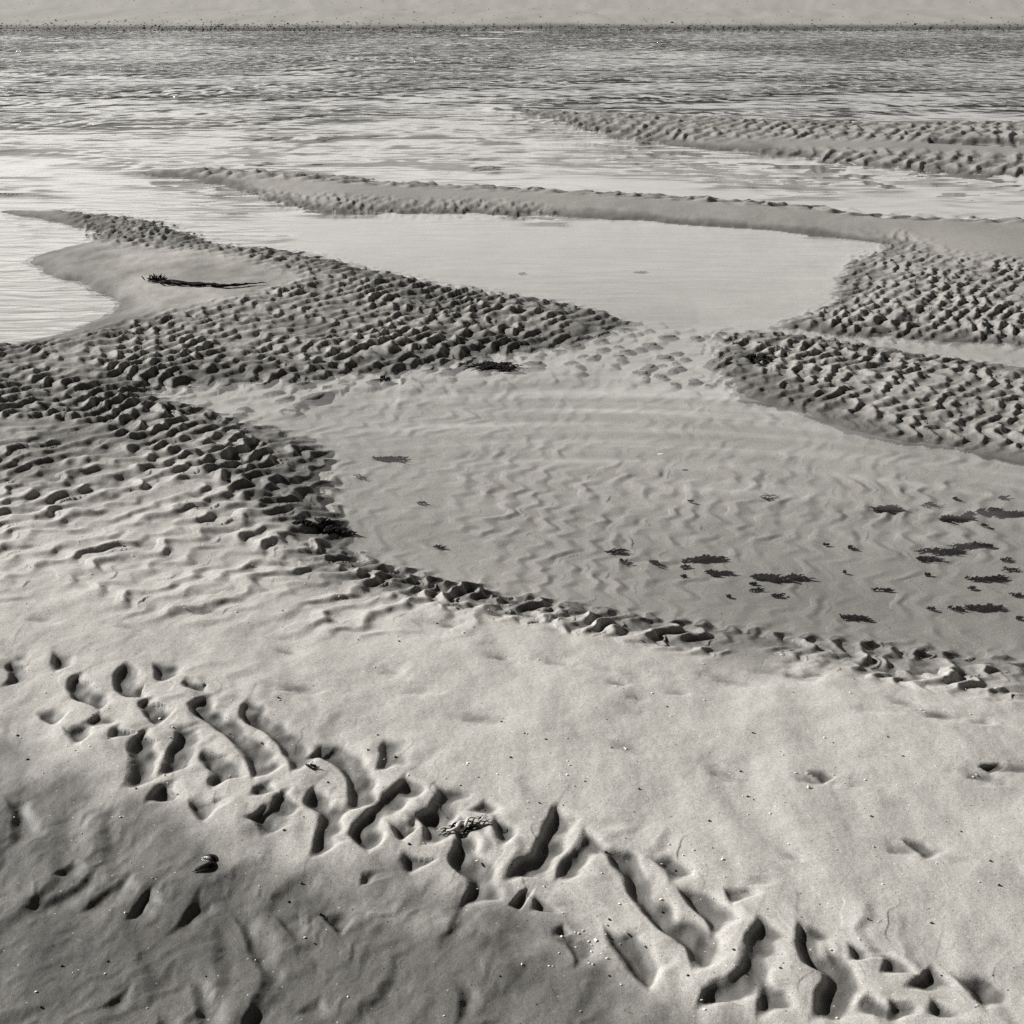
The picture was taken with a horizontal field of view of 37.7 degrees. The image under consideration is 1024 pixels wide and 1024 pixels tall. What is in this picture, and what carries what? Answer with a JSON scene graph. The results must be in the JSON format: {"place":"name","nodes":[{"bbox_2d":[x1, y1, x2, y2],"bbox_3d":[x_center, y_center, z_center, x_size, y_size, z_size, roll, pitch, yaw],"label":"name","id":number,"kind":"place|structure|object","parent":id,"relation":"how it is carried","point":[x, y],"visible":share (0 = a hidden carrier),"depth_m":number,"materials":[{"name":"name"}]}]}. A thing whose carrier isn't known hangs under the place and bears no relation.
{"place":"outdoors","nodes":[
{"label":"outdoors","id":0,"kind":"place"},
{"bbox_2d":[0,0,1023,1023],"bbox_3d":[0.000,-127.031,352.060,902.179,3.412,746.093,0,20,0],"label":"sand","id":1,"kind":"structure","parent":0,"point":[162,447],"depth_m":4.45,"materials":[{"name":"grey sand"}]},
{"bbox_2d":[142,273,265,286],"bbox_3d":[-1.651,-1.226,7.944,0.681,0.044,0.164,3,20,9],"label":"kelp strand","id":2,"kind":"object","parent":1,"relation":"on","point":[160,279],"visible":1,"depth_m":7.92},
{"bbox_2d":[192,854,216,871],"bbox_3d":[-0.563,0.643,2.755,0.042,0.014,0.052,0,20,0],"label":"mussel shell","id":3,"kind":"object","parent":1,"relation":"on","point":[211,859],"visible":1,"depth_m":2.75},
{"bbox_2d":[305,763,319,768],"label":"seaweed twig","id":4,"kind":"object","parent":1,"relation":"on","point":[312,765],"visible":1,"depth_m":3.04,"materials":[{"name":"black plant"}]},
{"bbox_2d":[291,517,356,534],"bbox_3d":[-0.562,0.039,4.542,0.196,0.042,0.109,6,21,15],"label":"seaweed clump","id":5,"kind":"object","parent":1,"relation":"on","point":[325,525],"visible":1,"depth_m":4.53,"materials":[{"name":"black plant"}]},
{"bbox_2d":[353,474,369,479],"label":"seaweed clump","id":6,"kind":"object","parent":1,"relation":"on","point":[363,477],"visible":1,"depth_m":5.06,"materials":[{"name":"grey plant"}]},
{"bbox_2d":[380,375,389,380],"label":"seaweed clump","id":7,"kind":"object","parent":1,"relation":"on","point":[383,377],"visible":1,"depth_m":6.23,"materials":[{"name":"black plant"}]},
{"bbox_2d":[371,456,408,462],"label":"seaweed clump","id":8,"kind":"object","parent":1,"relation":"on","point":[387,458],"visible":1,"depth_m":5.27,"materials":[{"name":"grey plant"}]},
{"bbox_2d":[433,544,445,548],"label":"seaweed clump","id":9,"kind":"object","parent":1,"relation":"on","point":[437,546],"visible":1,"depth_m":4.46,"materials":[{"name":"black plant"}]},
{"bbox_2d":[437,814,487,834],"bbox_3d":[-0.093,0.593,2.842,0.103,0.021,0.031,-12,23,-30],"label":"dry weed twist","id":10,"kind":"object","parent":1,"relation":"on","point":[452,827],"visible":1,"depth_m":2.84,"materials":[{"name":"white plant"}]},
{"bbox_2d":[465,360,522,370],"bbox_3d":[-0.080,-0.627,6.433,0.261,0.010,0.161,0,20,0],"label":"seaweed clump","id":11,"kind":"object","parent":1,"relation":"on","point":[505,366],"visible":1,"depth_m":6.42,"materials":[{"name":"black plant"}]},
{"bbox_2d":[0,0,1023,31],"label":"shingle","id":12,"kind":"object","parent":1,"relation":"on","point":[479,26],"visible":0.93,"depth_m":43.35,"materials":[{"name":"gravel"}]},
{"bbox_2d":[604,548,628,553],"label":"seaweed clump","id":13,"kind":"object","parent":1,"relation":"on","point":[612,551],"visible":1,"depth_m":4.46,"materials":[{"name":"black plant"}]},
{"bbox_2d":[619,558,632,564],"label":"seaweed clump","id":14,"kind":"object","parent":1,"relation":"on","point":[621,560],"visible":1,"depth_m":4.38,"materials":[{"name":"black plant"}]},
{"bbox_2d":[649,560,660,565],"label":"seaweed clump","id":15,"kind":"object","parent":1,"relation":"on","point":[654,561],"visible":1,"depth_m":4.37,"materials":[{"name":"black plant"}]},
{"bbox_2d":[681,554,728,562],"bbox_3d":[0.566,0.135,4.424,0.153,0.015,0.061,-4,20,-11],"label":"seaweed clump","id":16,"kind":"object","parent":1,"relation":"on","point":[704,557],"visible":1,"depth_m":4.41,"materials":[{"name":"black plant"}]},
{"bbox_2d":[704,569,733,576],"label":"seaweed clump","id":17,"kind":"object","parent":1,"relation":"on","point":[716,573],"visible":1,"depth_m":4.30,"materials":[{"name":"black plant"}]},
{"bbox_2d":[744,353,767,363],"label":"seaweed clump","id":18,"kind":"object","parent":1,"relation":"on","point":[758,358],"visible":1,"depth_m":6.48,"materials":[{"name":"black plant"}]},
{"bbox_2d":[748,587,765,591],"bbox_3d":[0.683,0.215,4.181,0.049,0.012,0.019,0,20,0],"label":"seaweed scrap","id":19,"kind":"object","parent":1,"relation":"on","point":[759,589],"visible":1,"depth_m":4.17,"materials":[{"name":"black plant"}]},
{"bbox_2d":[760,493,779,500],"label":"seaweed clump","id":20,"kind":"object","parent":1,"relation":"on","point":[768,498],"visible":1,"depth_m":4.95,"materials":[{"name":"grey plant"}]},
{"bbox_2d":[771,593,785,597],"bbox_3d":[0.738,0.230,4.134,0.051,0.010,0.022,-7,21,-19],"label":"seaweed scrap","id":21,"kind":"object","parent":1,"relation":"on","point":[780,595],"visible":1,"depth_m":4.13,"materials":[{"name":"black plant"}]},
{"bbox_2d":[750,572,815,582],"bbox_3d":[0.772,0.188,4.270,0.187,0.012,0.075,0,20,0],"label":"seaweed clump","id":22,"kind":"object","parent":1,"relation":"on","point":[771,577],"visible":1,"depth_m":4.27,"materials":[{"name":"black plant"}]},
{"bbox_2d":[839,614,873,621],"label":"seaweed clump","id":23,"kind":"object","parent":1,"relation":"on","point":[855,617],"visible":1,"depth_m":3.97,"materials":[{"name":"black plant"}]},
{"bbox_2d":[871,587,894,591],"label":"seaweed clump","id":24,"kind":"object","parent":1,"relation":"on","point":[884,589],"visible":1,"depth_m":4.19,"materials":[{"name":"black plant"}]},
{"bbox_2d":[869,504,903,511],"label":"seaweed clump","id":25,"kind":"object","parent":1,"relation":"on","point":[884,508],"visible":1,"depth_m":4.83,"materials":[{"name":"grey plant"}]},
{"bbox_2d":[915,556,945,561],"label":"seaweed clump","id":26,"kind":"object","parent":1,"relation":"on","point":[933,558],"visible":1,"depth_m":4.43,"materials":[{"name":"black plant"}]},
{"bbox_2d":[920,502,945,507],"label":"seaweed clump","id":27,"kind":"object","parent":1,"relation":"on","point":[929,503],"visible":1,"depth_m":4.86,"materials":[{"name":"grey plant"}]},
{"bbox_2d":[914,547,966,554],"bbox_3d":[1.284,0.118,4.500,0.161,0.013,0.058,0,20,0],"label":"seaweed clump","id":28,"kind":"object","parent":1,"relation":"on","point":[936,551],"visible":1,"depth_m":4.50,"materials":[{"name":"black plant"}]},
{"bbox_2d":[938,514,975,521],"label":"seaweed clump","id":29,"kind":"object","parent":1,"relation":"on","point":[948,517],"visible":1,"depth_m":4.75,"materials":[{"name":"grey plant"}]},
{"bbox_2d":[947,605,969,612],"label":"seaweed clump","id":30,"kind":"object","parent":1,"relation":"on","point":[953,608],"visible":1,"depth_m":4.05,"materials":[{"name":"black plant"}]},
{"bbox_2d":[949,541,993,548],"bbox_3d":[1.387,0.100,4.545,0.142,0.015,0.040,0,20,0],"label":"seaweed clump","id":31,"kind":"object","parent":1,"relation":"on","point":[974,544],"visible":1,"depth_m":4.54,"materials":[{"name":"black plant"}]},
{"bbox_2d":[955,603,1004,611],"bbox_3d":[1.269,0.259,4.063,0.142,0.013,0.054,0,20,0],"label":"seaweed clump","id":32,"kind":"object","parent":1,"relation":"on","point":[987,607],"visible":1,"depth_m":4.06,"materials":[{"name":"black plant"}]},
{"bbox_2d":[964,574,1008,582],"bbox_3d":[1.360,0.190,4.283,0.134,0.011,0.056,0,20,0],"label":"seaweed clump","id":33,"kind":"object","parent":1,"relation":"on","point":[998,577],"visible":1,"depth_m":4.28,"materials":[{"name":"black plant"}]},
{"bbox_2d":[960,507,1023,517],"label":"seaweed clump","id":34,"kind":"object","parent":1,"relation":"on","point":[998,512],"visible":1,"depth_m":4.78,"materials":[{"name":"grey plant"}]},
{"bbox_2d":[1000,557,1013,561],"bbox_3d":[1.465,0.141,4.437,0.047,0.010,0.029,0,20,0],"label":"seaweed scrap","id":35,"kind":"object","parent":1,"relation":"on","point":[1009,559],"visible":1,"depth_m":4.43,"materials":[{"name":"black plant"}]},
{"bbox_2d":[1001,566,1020,571],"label":"seaweed clump","id":36,"kind":"object","parent":1,"relation":"on","point":[1010,569],"visible":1,"depth_m":4.36,"materials":[{"name":"black plant"}]},
{"bbox_2d":[1008,592,1023,597],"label":"seaweed scrap","id":37,"kind":"object","parent":1,"relation":"on","point":[1018,594],"visible":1,"depth_m":4.16,"materials":[{"name":"black plant"}]},
{"bbox_2d":[0,29,1023,328],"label":"water","id":38,"kind":"structure","parent":0,"point":[34,167],"depth_m":18.03,"materials":[{"name":"grey liquid"}]}
]}

